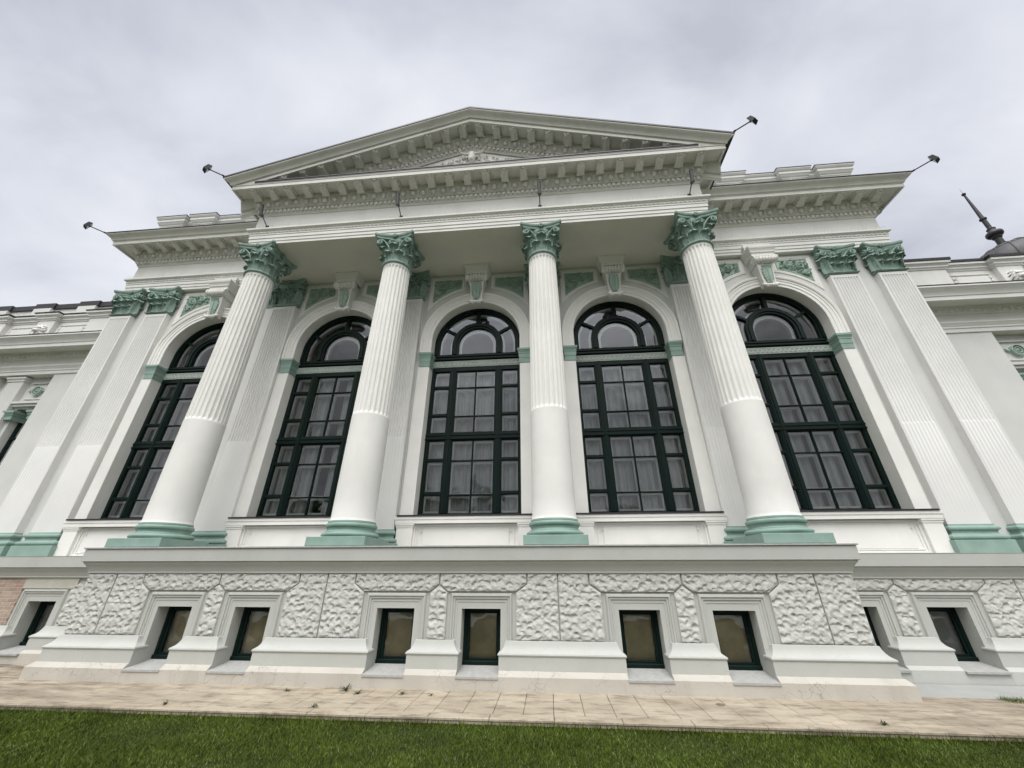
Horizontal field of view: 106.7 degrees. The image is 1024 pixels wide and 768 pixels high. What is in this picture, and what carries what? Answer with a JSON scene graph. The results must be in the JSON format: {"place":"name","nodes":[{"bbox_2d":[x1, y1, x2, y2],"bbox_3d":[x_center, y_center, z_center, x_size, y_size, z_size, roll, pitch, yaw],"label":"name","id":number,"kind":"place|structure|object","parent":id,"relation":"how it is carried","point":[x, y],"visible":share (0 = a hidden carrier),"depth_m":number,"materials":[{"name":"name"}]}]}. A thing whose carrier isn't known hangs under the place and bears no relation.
{"place":"outdoors","nodes":[
{"label":"outdoors","id":0,"kind":"place"},
{"bbox_2d":[2,695,1011,737],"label":"pavement","id":1,"kind":"structure","parent":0,"point":[551,723],"depth_m":4.50,"materials":[{"name":"grey stone"}]},
{"bbox_2d":[994,695,1023,703],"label":"grass strip","id":2,"kind":"object","parent":1,"relation":"on","point":[1013,700],"depth_m":5.19,"materials":[{"name":"green plant"}]},
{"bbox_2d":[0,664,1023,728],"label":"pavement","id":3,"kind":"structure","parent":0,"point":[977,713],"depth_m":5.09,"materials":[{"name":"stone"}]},
{"bbox_2d":[0,709,1023,767],"bbox_3d":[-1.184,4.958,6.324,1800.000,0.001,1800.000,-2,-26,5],"label":"ground","id":4,"kind":"structure","parent":0,"point":[502,756],"depth_m":3.94,"materials":[{"name":"green plant"}]},
{"bbox_2d":[0,106,1023,701],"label":"museum building","id":5,"kind":"structure","parent":4,"relation":"on","point":[750,572],"depth_m":9.26,"materials":[{"name":"white paint"}]},
{"bbox_2d":[0,412,26,464],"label":"wing window","id":6,"kind":"structure","parent":5,"relation":"in","point":[12,438],"depth_m":11.94,"materials":[{"name":"green paint"}]},
{"bbox_2d":[0,589,69,655],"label":"basement window","id":7,"kind":"structure","parent":5,"relation":"in","point":[45,608],"depth_m":7.94,"materials":[{"name":"green paint"}]},
{"bbox_2d":[83,222,105,233],"bbox_3d":[-14.056,-5.232,12.863,0.190,0.248,0.532,-21,-33,36],"label":"floodlight","id":8,"kind":"object","parent":5,"relation":"attached to","point":[87,225],"visible":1,"depth_m":12.73,"materials":[{"name":"metal"}]},
{"bbox_2d":[66,323,223,520],"bbox_3d":[-9.286,0.693,10.808,3.130,6.112,0.680,-2,-26,5],"label":"arched window","id":9,"kind":"structure","parent":5,"relation":"in","point":[178,377],"depth_m":10.85,"materials":[{"name":"green paint"}]},
{"bbox_2d":[115,397,190,515],"bbox_3d":[-9.245,2.054,10.658,2.480,3.700,0.168,-2,-26,5],"label":"curtain","id":10,"kind":"object","parent":5,"relation":"hanging from","point":[164,455],"visible":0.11,"depth_m":10.66,"materials":[{"name":"fabric"}]},
{"bbox_2d":[121,591,206,671],"bbox_3d":[-5.932,4.239,6.621,1.040,1.122,0.613,-2,-26,5],"label":"basement window","id":11,"kind":"structure","parent":5,"relation":"in","point":[174,626],"depth_m":6.74,"materials":[{"name":"green paint"}]},
{"bbox_2d":[202,164,223,175],"bbox_3d":[-8.593,-6.087,10.977,0.190,0.248,0.476,-21,-33,36],"label":"floodlight","id":12,"kind":"object","parent":5,"relation":"attached to","point":[207,168],"visible":1,"depth_m":10.85,"materials":[{"name":"metal"}]},
{"bbox_2d":[206,592,284,673],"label":"basement window","id":13,"kind":"structure","parent":5,"relation":"in","point":[252,626],"depth_m":6.63,"materials":[{"name":"green paint"}]},
{"bbox_2d":[258,203,268,226],"bbox_3d":[-7.188,-4.886,11.053,0.103,0.501,0.458,-2,-26,5],"label":"wall spotlight","id":14,"kind":"object","parent":5,"relation":"attached to","point":[261,209],"depth_m":10.94,"materials":[{"name":"metal"}]},
{"bbox_2d":[228,316,371,518],"bbox_3d":[-5.090,0.530,10.477,3.130,6.112,0.680,-2,-26,5],"label":"arched window","id":15,"kind":"structure","parent":5,"relation":"in","point":[319,371],"depth_m":10.50,"materials":[{"name":"green paint"}]},
{"bbox_2d":[268,381,352,513],"bbox_3d":[-5.049,1.688,10.426,2.480,4.150,0.166,-2,-26,5],"label":"curtain","id":16,"kind":"object","parent":5,"relation":"hanging from","point":[306,475],"visible":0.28,"depth_m":10.33,"materials":[{"name":"fabric"}]},
{"bbox_2d":[361,592,426,677],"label":"basement window","id":17,"kind":"structure","parent":5,"relation":"in","point":[396,626],"depth_m":6.44,"materials":[{"name":"green paint"}]},
{"bbox_2d":[396,192,402,216],"bbox_3d":[-3.174,-5.043,10.737,0.103,0.501,0.458,-2,-26,5],"label":"wall spotlight","id":18,"kind":"object","parent":5,"relation":"attached to","point":[397,199],"depth_m":10.63,"materials":[{"name":"metal"}]},
{"bbox_2d":[397,309,531,516],"bbox_3d":[-1.021,0.371,10.157,3.130,6.112,0.680,-2,-26,5],"label":"arched window","id":19,"kind":"structure","parent":5,"relation":"in","point":[498,363],"depth_m":10.14,"materials":[{"name":"green paint"}]},
{"bbox_2d":[425,374,516,511],"bbox_3d":[-0.980,1.530,10.106,2.480,4.150,0.169,-2,-26,5],"label":"curtain","id":20,"kind":"object","parent":5,"relation":"hanging from","point":[482,479],"visible":0.47,"depth_m":9.98,"materials":[{"name":"fabric"}]},
{"bbox_2d":[448,593,512,679],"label":"basement window","id":21,"kind":"structure","parent":5,"relation":"in","point":[480,642],"depth_m":6.32,"materials":[{"name":"green paint"}]},
{"bbox_2d":[537,181,541,206],"bbox_3d":[0.751,-5.196,10.427,0.103,0.501,0.458,-2,-26,5],"label":"wall spotlight","id":22,"kind":"object","parent":5,"relation":"attached to","point":[539,188],"depth_m":10.31,"materials":[{"name":"metal"}]},
{"bbox_2d":[580,368,689,508],"bbox_3d":[3.010,1.374,9.791,2.480,4.150,0.169,-2,-26,5],"label":"curtain","id":23,"kind":"object","parent":5,"relation":"hanging from","point":[648,478],"visible":0.4,"depth_m":9.67,"materials":[{"name":"fabric"}]},
{"bbox_2d":[605,593,677,683],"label":"basement window","id":24,"kind":"structure","parent":5,"relation":"in","point":[641,641],"depth_m":6.12,"materials":[{"name":"green paint"}]},
{"bbox_2d":[573,301,723,514],"bbox_3d":[2.969,0.215,9.842,3.130,6.112,0.680,-2,-26,5],"label":"arched window","id":25,"kind":"structure","parent":5,"relation":"in","point":[595,358],"depth_m":9.81,"materials":[{"name":"green paint"}]},
{"bbox_2d":[687,169,694,195],"bbox_3d":[4.736,-5.351,10.113,0.103,0.501,0.458,-2,-26,5],"label":"wall spotlight","id":26,"kind":"object","parent":5,"relation":"attached to","point":[692,180],"depth_m":9.99,"materials":[{"name":"metal"}]},
{"bbox_2d":[696,594,781,685],"bbox_3d":[3.482,3.872,5.879,1.040,1.122,0.613,-2,-26,5],"label":"basement window","id":27,"kind":"structure","parent":5,"relation":"in","point":[736,638],"depth_m":6.00,"materials":[{"name":"green paint"}]},
{"bbox_2d":[733,115,757,131],"bbox_3d":[6.000,-6.609,9.790,0.190,0.251,0.520,15,-30,-28],"label":"floodlight","id":28,"kind":"object","parent":5,"relation":"attached to","point":[752,119],"visible":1,"depth_m":9.63,"materials":[{"name":"metal"}]},
{"bbox_2d":[765,361,885,506],"bbox_3d":[7.206,1.210,9.461,2.480,4.150,0.169,-2,-26,5],"label":"curtain","id":29,"kind":"object","parent":5,"relation":"hanging from","point":[834,471],"visible":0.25,"depth_m":9.31,"materials":[{"name":"fabric"}]},
{"bbox_2d":[732,293,939,511],"bbox_3d":[7.165,0.052,9.511,3.130,6.112,0.680,-2,-26,5],"label":"arched window","id":30,"kind":"structure","parent":5,"relation":"in","point":[799,348],"depth_m":9.44,"materials":[{"name":"green paint"}]},
{"bbox_2d":[858,592,911,672],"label":"basement window","id":31,"kind":"structure","parent":5,"relation":"in","point":[880,596],"depth_m":6.63,"materials":[{"name":"green paint"}]},
{"bbox_2d":[912,154,939,171],"bbox_3d":[11.737,-6.237,10.832,0.193,0.248,0.549,16,-31,-29],"label":"floodlight","id":32,"kind":"object","parent":5,"relation":"attached to","point":[934,158],"visible":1,"depth_m":10.69,"materials":[{"name":"metal"}]},
{"bbox_2d":[908,592,1012,674],"bbox_3d":[7.495,4.165,6.471,1.040,1.122,0.613,-2,-26,5],"label":"basement window","id":33,"kind":"structure","parent":5,"relation":"in","point":[948,626],"depth_m":6.57,"materials":[{"name":"green paint"}]},
{"bbox_2d":[960,190,1023,257],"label":"domed turret","id":34,"kind":"object","parent":5,"relation":"attached to","point":[1015,245],"visible":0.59,"depth_m":20.98,"materials":[{"name":"paint"}]},
{"bbox_2d":[0,699,1023,741],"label":"kerb","id":35,"kind":"structure","parent":4,"relation":"on","point":[705,725],"depth_m":4.52,"materials":[{"name":"stone"}]},
{"bbox_2d":[0,705,1023,745],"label":"grass edge","id":36,"kind":"object","parent":4,"relation":"on","point":[685,731],"depth_m":4.46,"materials":[{"name":"green plant"}]},
{"bbox_2d":[914,684,1023,699],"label":"concrete apron","id":37,"kind":"object","parent":4,"relation":"on","point":[961,691],"depth_m":5.61,"materials":[{"name":"grey concrete"}]},
{"bbox_2d":[0,0,1023,306],"label":"sky","id":38,"kind":"structure","parent":0,"point":[113,113],"materials":[{"name":"grey"}]}
]}

